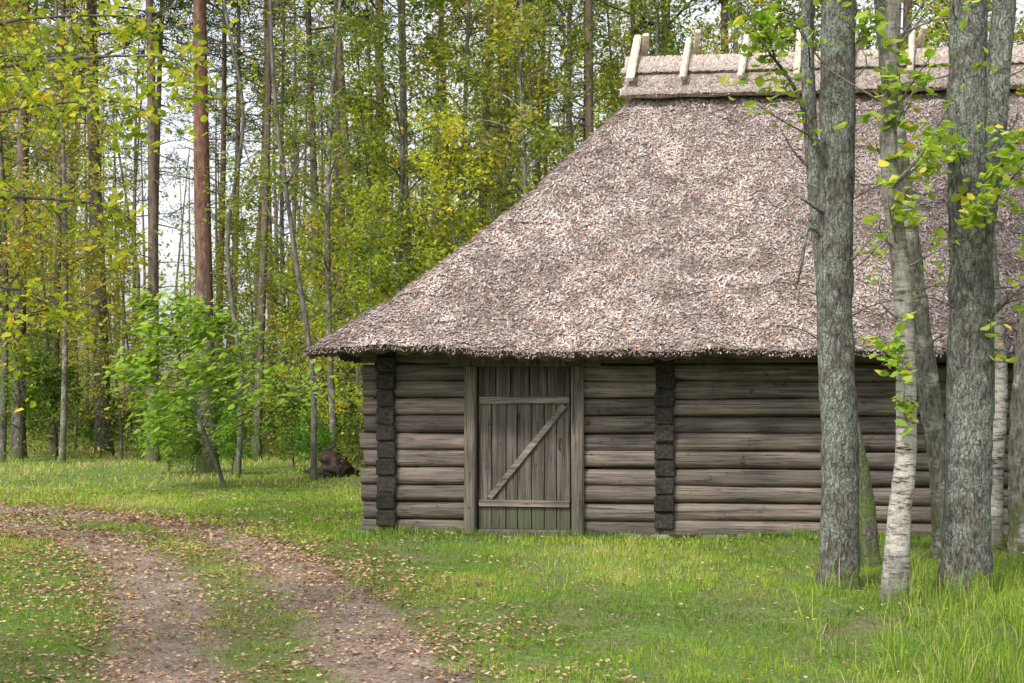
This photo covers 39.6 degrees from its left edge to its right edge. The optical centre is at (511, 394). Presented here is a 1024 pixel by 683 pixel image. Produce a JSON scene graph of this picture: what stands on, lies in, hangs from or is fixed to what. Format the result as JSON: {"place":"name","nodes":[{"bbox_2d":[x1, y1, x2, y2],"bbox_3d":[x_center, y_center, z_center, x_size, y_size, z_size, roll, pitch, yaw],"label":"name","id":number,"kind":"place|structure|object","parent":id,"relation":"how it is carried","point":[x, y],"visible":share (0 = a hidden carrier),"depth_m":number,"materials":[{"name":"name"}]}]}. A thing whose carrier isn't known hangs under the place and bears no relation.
{"place":"outdoors","nodes":[
{"label":"outdoors","id":0,"kind":"place"},
{"bbox_2d":[0,504,502,682],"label":"path","id":1,"kind":"structure","parent":0,"point":[345,623],"depth_m":9.96,"materials":[{"name":"brown soil"}]},
{"bbox_2d":[0,473,1023,682],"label":"fallen leaves","id":2,"kind":"object","parent":1,"relation":"on","point":[289,544],"visible":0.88,"depth_m":11.97,"materials":[{"name":"brown plant"}]},
{"bbox_2d":[0,398,1023,682],"bbox_3d":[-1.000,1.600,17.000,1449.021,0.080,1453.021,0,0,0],"label":"ground","id":3,"kind":"structure","parent":0,"point":[634,630],"depth_m":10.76,"materials":[{"name":"green plant"}]},
{"bbox_2d":[0,341,77,437],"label":"shrub","id":4,"kind":"object","parent":3,"relation":"on","point":[28,395],"visible":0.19,"depth_m":37.71,"materials":[{"name":"green plant"}]},
{"bbox_2d":[1,0,77,337],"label":"pine tree","id":5,"kind":"object","parent":3,"relation":"on","point":[12,143],"visible":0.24,"depth_m":39.71,"materials":[{"name":"green plant"}]},
{"bbox_2d":[0,212,88,460],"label":"young tree","id":6,"kind":"object","parent":3,"relation":"on","point":[9,375],"visible":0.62,"depth_m":34.27,"materials":[{"name":"green plant"}]},
{"bbox_2d":[0,1,88,442],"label":"birch tree","id":7,"kind":"object","parent":3,"relation":"on","point":[4,149],"visible":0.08,"depth_m":46.06,"materials":[{"name":"green plant"}]},
{"bbox_2d":[16,0,92,457],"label":"pine tree","id":8,"kind":"object","parent":3,"relation":"on","point":[57,347],"visible":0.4,"depth_m":36.04,"materials":[{"name":"brown plant"}]},
{"bbox_2d":[0,0,110,458],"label":"pine tree","id":9,"kind":"object","parent":3,"relation":"on","point":[21,155],"visible":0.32,"depth_m":36.08,"materials":[{"name":"brown plant"}]},
{"bbox_2d":[0,0,115,446],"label":"birch tree","id":10,"kind":"object","parent":3,"relation":"on","point":[37,234],"visible":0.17,"depth_m":42.98,"materials":[{"name":"green plant"}]},
{"bbox_2d":[0,0,121,461],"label":"birch tree","id":11,"kind":"object","parent":3,"relation":"on","point":[5,247],"visible":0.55,"depth_m":33.84,"materials":[{"name":"green plant"}]},
{"bbox_2d":[6,0,124,353],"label":"birch tree","id":12,"kind":"object","parent":3,"relation":"on","point":[75,168],"visible":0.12,"depth_m":58.46,"materials":[{"name":"green plant"}]},
{"bbox_2d":[10,348,127,459],"bbox_3d":[-10.884,0.205,34.815,2.585,2.839,1.920,0,0,30],"label":"shrub","id":13,"kind":"object","parent":3,"relation":"on","point":[49,394],"visible":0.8,"depth_m":34.77,"materials":[{"name":"green plant"}]},
{"bbox_2d":[0,183,146,451],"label":"young tree","id":14,"kind":"object","parent":3,"relation":"on","point":[76,349],"visible":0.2,"depth_m":39.68,"materials":[{"name":"green plant"}]},
{"bbox_2d":[0,0,172,463],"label":"birch tree","id":15,"kind":"object","parent":3,"relation":"on","point":[64,257],"visible":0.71,"depth_m":33.39,"materials":[{"name":"green plant"}]},
{"bbox_2d":[48,53,131,423],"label":"pine tree","id":16,"kind":"object","parent":3,"relation":"on","point":[86,219],"visible":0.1,"depth_m":64.91,"materials":[{"name":"green plant"}]},
{"bbox_2d":[42,0,156,374],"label":"pine tree","id":17,"kind":"object","parent":3,"relation":"on","point":[115,88],"visible":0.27,"depth_m":47.22,"materials":[{"name":"green plant"}]},
{"bbox_2d":[4,0,220,455],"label":"pine tree","id":18,"kind":"object","parent":3,"relation":"on","point":[93,218],"visible":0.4,"depth_m":36.89,"materials":[{"name":"brown plant"}]},
{"bbox_2d":[0,0,246,411],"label":"overhanging tree","id":19,"kind":"object","parent":3,"relation":"on","point":[35,98],"visible":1,"depth_m":14.53,"materials":[{"name":"green plant"}]},
{"bbox_2d":[60,226,192,459],"bbox_3d":[-9.470,-1.313,34.951,3.228,5.867,3.059,0,0,-6],"label":"young tree","id":20,"kind":"object","parent":3,"relation":"on","point":[88,260],"visible":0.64,"depth_m":34.77,"materials":[{"name":"green plant"}]},
{"bbox_2d":[71,204,187,444],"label":"young tree","id":21,"kind":"object","parent":3,"relation":"on","point":[123,299],"visible":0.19,"depth_m":45.06,"materials":[{"name":"green plant"}]},
{"bbox_2d":[113,391,146,448],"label":"shrub","id":22,"kind":"object","parent":3,"relation":"on","point":[129,413],"visible":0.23,"depth_m":41.91,"materials":[{"name":"green plant"}]},
{"bbox_2d":[80,19,187,420],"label":"pine tree","id":23,"kind":"object","parent":3,"relation":"on","point":[134,190],"visible":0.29,"depth_m":62.85,"materials":[{"name":"green plant"}]},
{"bbox_2d":[82,0,252,344],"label":"pine tree","id":24,"kind":"object","parent":3,"relation":"on","point":[158,87],"visible":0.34,"depth_m":39.50,"materials":[{"name":"green plant"}]},
{"bbox_2d":[122,385,214,473],"bbox_3d":[-6.906,0.705,28.577,1.314,1.833,1.661,0,0,33],"label":"shrub","id":25,"kind":"object","parent":3,"relation":"on","point":[168,451],"visible":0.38,"depth_m":28.44,"materials":[{"name":"green plant"}]},
{"bbox_2d":[91,0,248,461],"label":"pine tree","id":26,"kind":"object","parent":3,"relation":"on","point":[153,262],"visible":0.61,"depth_m":33.76,"materials":[{"name":"brown plant"}]},
{"bbox_2d":[167,426,212,475],"bbox_3d":[-6.378,1.104,28.145,0.788,1.047,1.058,0,0,-25],"label":"shrub","id":27,"kind":"object","parent":3,"relation":"on","point":[194,459],"visible":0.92,"depth_m":27.94,"materials":[{"name":"green plant"}]},
{"bbox_2d":[159,4,246,320],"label":"pine tree","id":28,"kind":"object","parent":3,"relation":"on","point":[212,146],"visible":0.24,"depth_m":59.36,"materials":[{"name":"green plant"}]},
{"bbox_2d":[167,67,254,358],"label":"pine tree","id":29,"kind":"object","parent":3,"relation":"on","point":[216,183],"visible":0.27,"depth_m":55.95,"materials":[{"name":"green plant"}]},
{"bbox_2d":[93,280,335,487],"bbox_3d":[-4.951,-0.185,24.217,3.858,3.601,3.516,0,0,27],"label":"maple tree","id":30,"kind":"object","parent":3,"relation":"on","point":[195,333],"visible":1,"depth_m":24.00,"materials":[{"name":"green plant"}]},
{"bbox_2d":[166,0,264,472],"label":"pine tree","id":31,"kind":"object","parent":3,"relation":"on","point":[204,273],"visible":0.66,"depth_m":29.43,"materials":[{"name":"red plant"}]},
{"bbox_2d":[142,0,294,437],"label":"pine tree","id":32,"kind":"object","parent":3,"relation":"on","point":[223,75],"visible":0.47,"depth_m":43.57,"materials":[{"name":"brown plant"}]},
{"bbox_2d":[171,207,275,451],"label":"young tree","id":33,"kind":"object","parent":3,"relation":"on","point":[218,220],"visible":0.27,"depth_m":40.18,"materials":[{"name":"green plant"}]},
{"bbox_2d":[161,0,302,440],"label":"pine tree","id":34,"kind":"object","parent":3,"relation":"on","point":[237,135],"visible":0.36,"depth_m":47.44,"materials":[{"name":"green plant"}]},
{"bbox_2d":[206,402,266,473],"bbox_3d":[-5.669,0.881,28.900,1.424,1.519,1.126,1,0,10],"label":"shrub","id":35,"kind":"object","parent":3,"relation":"on","point":[227,432],"visible":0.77,"depth_m":28.78,"materials":[{"name":"green plant"}]},
{"bbox_2d":[187,288,285,441],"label":"young tree","id":36,"kind":"object","parent":3,"relation":"on","point":[254,313],"visible":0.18,"depth_m":42.61,"materials":[{"name":"green plant"}]},
{"bbox_2d":[175,183,312,456],"bbox_3d":[-6.561,-1.922,36.907,3.481,7.149,4.045,0,0,28],"label":"young tree","id":37,"kind":"object","parent":3,"relation":"on","point":[238,224],"visible":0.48,"depth_m":36.70,"materials":[{"name":"green plant"}]},
{"bbox_2d":[173,0,330,437],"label":"pine tree","id":38,"kind":"object","parent":3,"relation":"on","point":[261,132],"visible":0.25,"depth_m":50.97,"materials":[{"name":"green plant"}]},
{"bbox_2d":[193,0,312,477],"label":"leaning birch tree","id":39,"kind":"object","parent":3,"relation":"on","point":[235,175],"visible":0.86,"depth_m":27.46,"materials":[{"name":"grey plant"}]},
{"bbox_2d":[1,392,517,466],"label":"undergrowth","id":40,"kind":"object","parent":3,"relation":"on","point":[47,441],"visible":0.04,"depth_m":38.38,"materials":[{"name":"green plant"}]},
{"bbox_2d":[182,0,344,443],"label":"pine tree","id":41,"kind":"object","parent":3,"relation":"on","point":[270,221],"visible":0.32,"depth_m":46.77,"materials":[{"name":"green plant"}]},
{"bbox_2d":[226,0,318,459],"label":"pine tree","id":42,"kind":"object","parent":3,"relation":"on","point":[262,287],"visible":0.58,"depth_m":34.92,"materials":[{"name":"brown plant"}]},
{"bbox_2d":[210,0,341,446],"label":"birch tree","id":43,"kind":"object","parent":3,"relation":"on","point":[281,60],"visible":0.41,"depth_m":42.65,"materials":[{"name":"green plant"}]},
{"bbox_2d":[232,0,332,416],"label":"pine tree","id":44,"kind":"object","parent":3,"relation":"on","point":[294,166],"visible":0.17,"depth_m":57.06,"materials":[{"name":"green plant"}]},
{"bbox_2d":[218,233,353,461],"bbox_3d":[-4.952,-1.158,34.562,3.845,5.597,3.387,0,0,44],"label":"young tree","id":45,"kind":"object","parent":3,"relation":"on","point":[289,265],"visible":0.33,"depth_m":34.01,"materials":[{"name":"green plant"}]},
{"bbox_2d":[214,0,368,480],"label":"leaning birch tree","id":46,"kind":"object","parent":3,"relation":"on","point":[277,111],"visible":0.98,"depth_m":26.45,"materials":[{"name":"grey plant"}]},
{"bbox_2d":[246,252,337,441],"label":"young tree","id":47,"kind":"object","parent":3,"relation":"on","point":[277,300],"visible":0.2,"depth_m":43.21,"materials":[{"name":"green plant"}]},
{"bbox_2d":[273,60,336,397],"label":"pine tree","id":48,"kind":"object","parent":3,"relation":"on","point":[285,225],"visible":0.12,"depth_m":66.60,"materials":[{"name":"green plant"}]},
{"bbox_2d":[266,390,351,469],"bbox_3d":[-4.188,0.760,30.067,2.031,1.749,1.367,0,0,0],"label":"shrub","id":49,"kind":"object","parent":3,"relation":"on","point":[292,412],"visible":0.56,"depth_m":29.94,"materials":[{"name":"green plant"}]},
{"bbox_2d":[278,404,350,466],"bbox_3d":[-3.902,0.891,28.284,1.424,1.470,1.126,1,0,-18],"label":"shrub","id":50,"kind":"object","parent":3,"relation":"on","point":[321,432],"visible":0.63,"depth_m":28.24,"materials":[{"name":"green plant"}]},
{"bbox_2d":[270,14,363,286],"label":"pine tree","id":51,"kind":"object","parent":3,"relation":"on","point":[324,88],"visible":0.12,"depth_m":62.52,"materials":[{"name":"green plant"}]},
{"bbox_2d":[260,197,374,453],"bbox_3d":[-3.793,-1.484,33.142,4.054,6.281,3.465,0,0,-13],"label":"young tree","id":52,"kind":"object","parent":3,"relation":"on","point":[321,360],"visible":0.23,"depth_m":33.21,"materials":[{"name":"green plant"}]},
{"bbox_2d":[242,0,393,453],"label":"pine tree","id":53,"kind":"object","parent":3,"relation":"on","point":[312,160],"visible":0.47,"depth_m":37.61,"materials":[{"name":"brown plant"}]},
{"bbox_2d":[232,0,425,445],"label":"birch tree","id":54,"kind":"object","parent":3,"relation":"on","point":[326,269],"visible":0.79,"depth_m":29.04,"materials":[{"name":"green plant"}]},
{"bbox_2d":[264,0,393,464],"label":"pine tree","id":55,"kind":"object","parent":3,"relation":"on","point":[339,73],"visible":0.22,"depth_m":32.85,"materials":[{"name":"brown plant"}]},
{"bbox_2d":[302,445,359,477],"bbox_3d":[-3.504,1.375,27.498,1.163,0.818,1.109,0,0,0],"label":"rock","id":56,"kind":"object","parent":3,"relation":"on","point":[332,465],"visible":0.78,"depth_m":27.26,"materials":[{"name":"brown stone"}]},
{"bbox_2d":[258,177,414,449],"bbox_3d":[-2.962,-1.342,27.951,3.402,5.891,3.031,0,0,7],"label":"young tree","id":57,"kind":"object","parent":3,"relation":"on","point":[368,303],"visible":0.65,"depth_m":27.66,"materials":[{"name":"green plant"}]},
{"bbox_2d":[321,360,357,452],"bbox_3d":[-3.844,0.347,34.711,1.747,2.558,2.548,0,0,-5],"label":"shrub","id":58,"kind":"object","parent":3,"relation":"on","point":[353,405],"visible":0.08,"depth_m":35.07,"materials":[{"name":"green plant"}]},
{"bbox_2d":[330,408,370,476],"bbox_3d":[-2.854,0.923,26.925,1.031,1.362,1.521,0,0,-15],"label":"shrub","id":59,"kind":"object","parent":3,"relation":"on","point":[352,445],"visible":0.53,"depth_m":27.12,"materials":[{"name":"green plant"}]},
{"bbox_2d":[297,0,424,317],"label":"birch tree","id":60,"kind":"object","parent":3,"relation":"on","point":[365,87],"visible":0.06,"depth_m":50.68,"materials":[{"name":"green plant"}]},
{"bbox_2d":[277,0,448,453],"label":"pine tree","id":61,"kind":"object","parent":3,"relation":"on","point":[338,170],"visible":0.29,"depth_m":36.96,"materials":[{"name":"brown plant"}]},
{"bbox_2d":[295,82,434,466],"bbox_3d":[-2.824,-2.448,30.329,4.684,8.230,4.166,0,0,15],"label":"young tree","id":62,"kind":"object","parent":3,"relation":"on","point":[322,312],"visible":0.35,"depth_m":30.48,"materials":[{"name":"green plant"}]},
{"bbox_2d":[303,0,438,241],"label":"pine tree","id":63,"kind":"object","parent":3,"relation":"on","point":[368,56],"visible":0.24,"depth_m":41.09,"materials":[{"name":"green plant"}]},
{"bbox_2d":[325,0,435,303],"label":"pine tree","id":64,"kind":"object","parent":3,"relation":"on","point":[378,90],"visible":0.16,"depth_m":35.85,"materials":[{"name":"brown plant"}]},
{"bbox_2d":[292,0,509,299],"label":"birch tree","id":65,"kind":"object","parent":3,"relation":"on","point":[401,63],"visible":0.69,"depth_m":29.99,"materials":[{"name":"green plant"}]},
{"bbox_2d":[384,0,431,286],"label":"pine tree","id":66,"kind":"object","parent":3,"relation":"on","point":[405,97],"visible":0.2,"depth_m":33.85,"materials":[{"name":"brown plant"}]},
{"bbox_2d":[335,99,492,322],"bbox_3d":[-1.432,-2.093,27.929,3.768,7.490,4.275,0,0,-21],"label":"young tree","id":67,"kind":"object","parent":3,"relation":"on","point":[425,161],"visible":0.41,"depth_m":28.29,"materials":[{"name":"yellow plant"}]},
{"bbox_2d":[336,0,505,321],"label":"birch tree","id":68,"kind":"object","parent":3,"relation":"on","point":[435,27],"visible":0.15,"depth_m":34.06,"materials":[{"name":"green plant"}]},
{"bbox_2d":[331,0,557,307],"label":"birch tree","id":69,"kind":"object","parent":3,"relation":"on","point":[494,112],"visible":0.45,"depth_m":30.67,"materials":[{"name":"green plant"}]},
{"bbox_2d":[410,139,502,273],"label":"young tree","id":70,"kind":"object","parent":3,"relation":"on","point":[468,202],"visible":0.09,"depth_m":31.78,"materials":[{"name":"green plant"}]},
{"bbox_2d":[369,0,557,271],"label":"pine tree","id":71,"kind":"object","parent":3,"relation":"on","point":[441,75],"visible":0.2,"depth_m":39.74,"materials":[{"name":"green plant"}]},
{"bbox_2d":[446,16,527,241],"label":"birch tree","id":72,"kind":"object","parent":3,"relation":"on","point":[473,51],"visible":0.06,"depth_m":57.72,"materials":[{"name":"green plant"}]},
{"bbox_2d":[444,0,529,216],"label":"pine tree","id":73,"kind":"object","parent":3,"relation":"on","point":[500,114],"visible":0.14,"depth_m":35.90,"materials":[{"name":"green plant"}]},
{"bbox_2d":[453,59,529,250],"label":"birch tree","id":74,"kind":"object","parent":3,"relation":"on","point":[493,133],"visible":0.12,"depth_m":46.63,"materials":[{"name":"green plant"}]},
{"bbox_2d":[468,1,518,233],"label":"pine tree","id":75,"kind":"object","parent":3,"relation":"on","point":[485,126],"visible":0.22,"depth_m":33.69,"materials":[{"name":"brown plant"}]},
{"bbox_2d":[407,0,597,261],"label":"birch tree","id":76,"kind":"object","parent":3,"relation":"on","point":[519,32],"visible":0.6,"depth_m":29.51,"materials":[{"name":"green plant"}]},
{"bbox_2d":[444,0,576,212],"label":"pine tree","id":77,"kind":"object","parent":3,"relation":"on","point":[505,123],"visible":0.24,"depth_m":38.04,"materials":[{"name":"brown plant"}]},
{"bbox_2d":[5,0,1016,424],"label":"distant forest","id":78,"kind":"object","parent":3,"relation":"on","point":[181,234],"visible":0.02,"depth_m":87.36,"materials":[{"name":"plant"}]},
{"bbox_2d":[480,0,577,217],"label":"birch tree","id":79,"kind":"object","parent":3,"relation":"on","point":[539,175],"visible":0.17,"depth_m":38.93,"materials":[{"name":"green plant"}]},
{"bbox_2d":[462,0,609,182],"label":"pine tree","id":80,"kind":"object","parent":3,"relation":"on","point":[543,75],"visible":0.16,"depth_m":43.26,"materials":[{"name":"green plant"}]},
{"bbox_2d":[473,0,600,175],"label":"pine tree","id":81,"kind":"object","parent":3,"relation":"on","point":[549,47],"visible":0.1,"depth_m":54.80,"materials":[{"name":"green plant"}]},
{"bbox_2d":[509,122,584,195],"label":"young tree","id":82,"kind":"object","parent":3,"relation":"on","point":[548,151],"visible":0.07,"depth_m":27.26,"materials":[{"name":"green plant"}]},
{"bbox_2d":[458,0,653,228],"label":"birch tree","id":83,"kind":"object","parent":3,"relation":"on","point":[570,35],"visible":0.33,"depth_m":33.23,"materials":[{"name":"green plant"}]},
{"bbox_2d":[493,0,639,141],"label":"pine tree","id":84,"kind":"object","parent":3,"relation":"on","point":[578,79],"visible":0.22,"depth_m":42.72,"materials":[{"name":"green plant"}]},
{"bbox_2d":[540,0,606,141],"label":"pine tree","id":85,"kind":"object","parent":3,"relation":"on","point":[589,104],"visible":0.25,"depth_m":30.73,"materials":[{"name":"brown plant"}]},
{"bbox_2d":[552,0,653,147],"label":"birch tree","id":86,"kind":"object","parent":3,"relation":"on","point":[609,32],"visible":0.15,"depth_m":41.52,"materials":[{"name":"green plant"}]},
{"bbox_2d":[543,0,687,116],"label":"pine tree","id":87,"kind":"object","parent":3,"relation":"on","point":[632,19],"visible":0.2,"depth_m":38.51,"materials":[{"name":"green plant"}]},
{"bbox_2d":[561,0,720,138],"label":"birch tree","id":88,"kind":"object","parent":3,"relation":"on","point":[658,38],"visible":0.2,"depth_m":29.72,"materials":[{"name":"green plant"}]},
{"bbox_2d":[301,25,1023,539],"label":"log barn","id":89,"kind":"structure","parent":3,"relation":"on","point":[593,335],"depth_m":16.25,"materials":[{"name":"wood"}]},
{"bbox_2d":[478,366,569,528],"bbox_3d":[0.136,0.603,16.207,1.050,1.855,0.132,0,0,7],"label":"door","id":90,"kind":"structure","parent":89,"relation":"in","point":[528,384],"depth_m":16.23,"materials":[{"name":"wood"}]},
{"bbox_2d":[626,0,729,54],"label":"pine tree","id":91,"kind":"object","parent":3,"relation":"on","point":[670,22],"visible":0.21,"depth_m":33.31,"materials":[{"name":"green plant"}]},
{"bbox_2d":[677,2,761,53],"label":"pine tree","id":92,"kind":"object","parent":3,"relation":"on","point":[725,14],"visible":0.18,"depth_m":34.31,"materials":[{"name":"green plant"}]},
{"bbox_2d":[675,0,800,54],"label":"birch tree","id":93,"kind":"object","parent":3,"relation":"on","point":[735,48],"visible":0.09,"depth_m":30.55,"materials":[{"name":"green plant"}]},
{"bbox_2d":[713,0,877,52],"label":"birch tree","id":94,"kind":"object","parent":3,"relation":"on","point":[790,40],"visible":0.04,"depth_m":31.62,"materials":[{"name":"green plant"}]},
{"bbox_2d":[720,0,884,589],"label":"old tree","id":95,"kind":"object","parent":3,"relation":"on","point":[840,469],"visible":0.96,"depth_m":11.66,"materials":[{"name":"grey plant"}]},
{"bbox_2d":[751,0,905,567],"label":"leaning tree","id":96,"kind":"object","parent":3,"relation":"on","point":[869,542],"visible":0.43,"depth_m":13.27,"materials":[{"name":"grey plant"}]},
{"bbox_2d":[763,0,915,52],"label":"birch tree","id":97,"kind":"object","parent":3,"relation":"on","point":[867,8],"visible":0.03,"depth_m":36.86,"materials":[{"name":"green plant"}]},
{"bbox_2d":[857,0,947,559],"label":"dark birch tree","id":98,"kind":"object","parent":3,"relation":"on","point":[931,409],"visible":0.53,"depth_m":13.67,"materials":[{"name":"grey plant"}]},
{"bbox_2d":[808,0,997,603],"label":"birch tree","id":99,"kind":"object","parent":3,"relation":"on","point":[896,557],"visible":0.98,"depth_m":10.86,"materials":[{"name":"white plant"}]},
{"bbox_2d":[901,0,1023,48],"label":"birch tree","id":100,"kind":"object","parent":3,"relation":"on","point":[989,6],"visible":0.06,"depth_m":30.96,"materials":[{"name":"green plant"}]},
{"bbox_2d":[912,0,1023,599],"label":"old tree","id":101,"kind":"object","parent":3,"relation":"on","point":[978,109],"visible":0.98,"depth_m":11.38,"materials":[{"name":"grey plant"}]},
{"bbox_2d":[984,0,1023,549],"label":"birch tree","id":102,"kind":"object","parent":3,"relation":"on","point":[1000,428],"visible":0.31,"depth_m":14.44,"materials":[{"name":"grey plant"}]},
{"bbox_2d":[1006,74,1023,554],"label":"dark birch tree","id":103,"kind":"object","parent":3,"relation":"on","point":[1015,543],"visible":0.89,"depth_m":14.10,"materials":[{"name":"grey plant"}]},
{"bbox_2d":[5,0,1023,397],"label":"sky","id":104,"kind":"structure","parent":0,"point":[173,249],"materials":[{"name":"white"}]},
{"bbox_2d":[771,540,1023,682],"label":"tall grass","id":105,"kind":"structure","parent":0,"point":[961,676],"depth_m":9.08,"materials":[{"name":"green plant"}]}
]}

